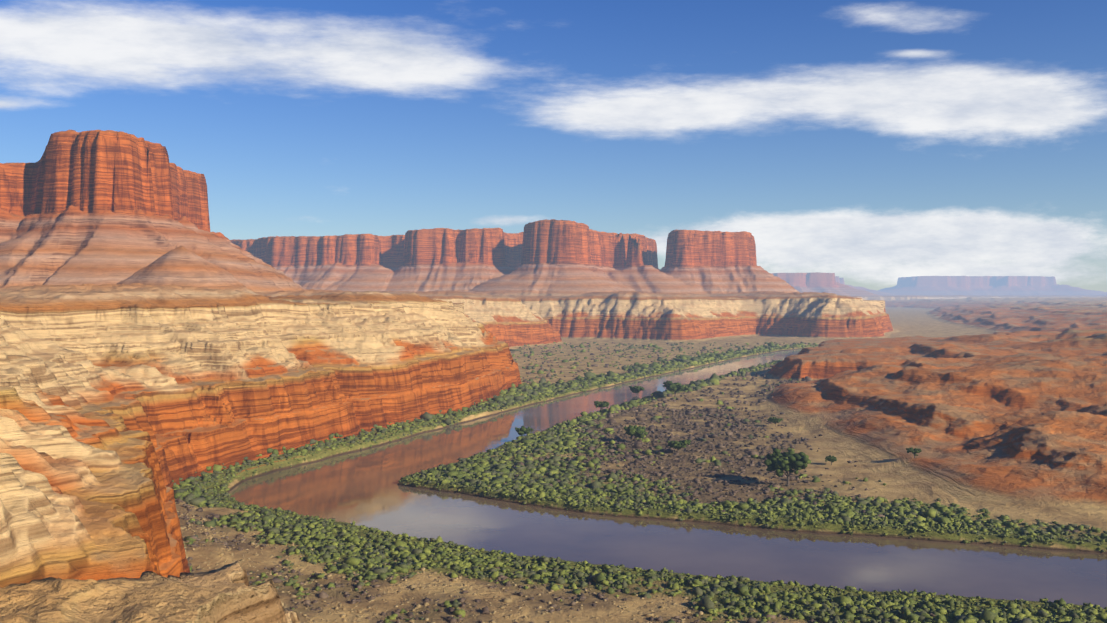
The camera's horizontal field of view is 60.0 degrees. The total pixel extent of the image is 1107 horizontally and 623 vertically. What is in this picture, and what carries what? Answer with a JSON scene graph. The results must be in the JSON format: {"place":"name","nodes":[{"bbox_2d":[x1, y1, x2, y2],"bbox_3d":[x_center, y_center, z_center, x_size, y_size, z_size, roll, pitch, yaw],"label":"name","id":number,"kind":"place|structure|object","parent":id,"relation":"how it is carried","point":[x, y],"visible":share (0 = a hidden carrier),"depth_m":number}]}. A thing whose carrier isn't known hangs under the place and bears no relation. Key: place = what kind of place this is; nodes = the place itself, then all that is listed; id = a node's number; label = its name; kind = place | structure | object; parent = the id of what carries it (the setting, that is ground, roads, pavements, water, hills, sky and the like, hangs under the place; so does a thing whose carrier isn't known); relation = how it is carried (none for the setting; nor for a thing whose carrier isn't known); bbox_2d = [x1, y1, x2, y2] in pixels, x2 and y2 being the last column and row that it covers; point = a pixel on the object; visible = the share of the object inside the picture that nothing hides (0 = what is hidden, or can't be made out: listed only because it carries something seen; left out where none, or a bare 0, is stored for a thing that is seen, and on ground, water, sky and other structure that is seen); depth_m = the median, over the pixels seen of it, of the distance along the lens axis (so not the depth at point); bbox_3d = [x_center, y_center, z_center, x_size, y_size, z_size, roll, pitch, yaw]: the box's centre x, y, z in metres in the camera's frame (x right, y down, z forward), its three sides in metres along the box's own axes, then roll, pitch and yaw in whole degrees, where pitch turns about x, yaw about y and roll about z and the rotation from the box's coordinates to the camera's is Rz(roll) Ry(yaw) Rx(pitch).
{"place":"outdoors","nodes":[
{"label":"outdoors","id":0,"kind":"place"},
{"bbox_2d":[0,130,1106,622],"bbox_3d":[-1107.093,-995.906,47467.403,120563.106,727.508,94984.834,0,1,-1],"label":"canyon terrain","id":1,"kind":"structure","parent":0,"point":[156,336],"depth_m":869.03},
{"bbox_2d":[177,511,841,622],"bbox_3d":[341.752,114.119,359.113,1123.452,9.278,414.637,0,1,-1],"label":"grass bush","id":2,"kind":"object","parent":1,"relation":"on","point":[504,600],"visible":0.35,"depth_m":394.84},
{"bbox_2d":[515,426,533,434],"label":"cottonwood tree","id":3,"kind":"object","parent":1,"relation":"on","point":[522,430],"depth_m":828.32},
{"bbox_2d":[172,342,885,496],"bbox_3d":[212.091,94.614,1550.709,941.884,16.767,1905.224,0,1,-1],"label":"green bush","id":4,"kind":"object","parent":1,"relation":"on","point":[478,465],"visible":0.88,"depth_m":777.58},
{"bbox_2d":[594,400,608,409],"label":"cottonwood tree","id":5,"kind":"object","parent":1,"relation":"on","point":[600,404],"depth_m":1013.44},
{"bbox_2d":[175,490,1079,622],"bbox_3d":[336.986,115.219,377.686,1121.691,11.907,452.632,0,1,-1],"label":"scrub bush","id":6,"kind":"object","parent":1,"relation":"on","point":[451,619],"visible":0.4,"depth_m":407.45},
{"bbox_2d":[403,342,867,493],"bbox_3d":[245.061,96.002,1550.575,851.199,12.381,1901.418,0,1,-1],"label":"scrub bush","id":7,"kind":"object","parent":1,"relation":"on","point":[638,443],"visible":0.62,"depth_m":821.78},
{"bbox_2d":[623,425,647,440],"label":"cottonwood tree","id":8,"kind":"object","parent":1,"relation":"on","point":[636,431],"depth_m":803.36},
{"bbox_2d":[629,386,644,394],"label":"cottonwood tree","id":9,"kind":"object","parent":1,"relation":"on","point":[636,389],"depth_m":1223.30},
{"bbox_2d":[173,487,1106,622],"bbox_3d":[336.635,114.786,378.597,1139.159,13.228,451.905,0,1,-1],"label":"green bush","id":10,"kind":"object","parent":1,"relation":"on","point":[840,510],"visible":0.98,"depth_m":447.84},
{"bbox_2d":[663,381,686,396],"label":"cottonwood tree","id":11,"kind":"object","parent":1,"relation":"on","point":[672,387],"depth_m":1140.79},
{"bbox_2d":[667,440,690,453],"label":"cottonwood tree","id":12,"kind":"object","parent":1,"relation":"on","point":[680,444],"depth_m":742.57},
{"bbox_2d":[767,417,782,426],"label":"cottonwood tree","id":13,"kind":"object","parent":1,"relation":"on","point":[774,420],"depth_m":896.50},
{"bbox_2d":[764,448,810,485],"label":"cottonwood tree","id":14,"kind":"object","parent":1,"relation":"on","point":[779,462],"depth_m":613.84},
{"bbox_2d":[825,455,836,464],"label":"cottonwood tree","id":15,"kind":"object","parent":1,"relation":"on","point":[831,458],"depth_m":698.89},
{"bbox_2d":[906,447,921,457],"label":"cottonwood tree","id":16,"kind":"object","parent":1,"relation":"on","point":[914,451],"depth_m":686.64},
{"bbox_2d":[0,0,1106,291],"label":"sky","id":17,"kind":"structure","parent":0,"point":[871,144]},
{"bbox_2d":[228,349,1106,608],"bbox_3d":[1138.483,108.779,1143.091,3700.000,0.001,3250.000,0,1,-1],"label":"river water","id":18,"kind":"structure","parent":0,"point":[361,487],"depth_m":511.26}
]}

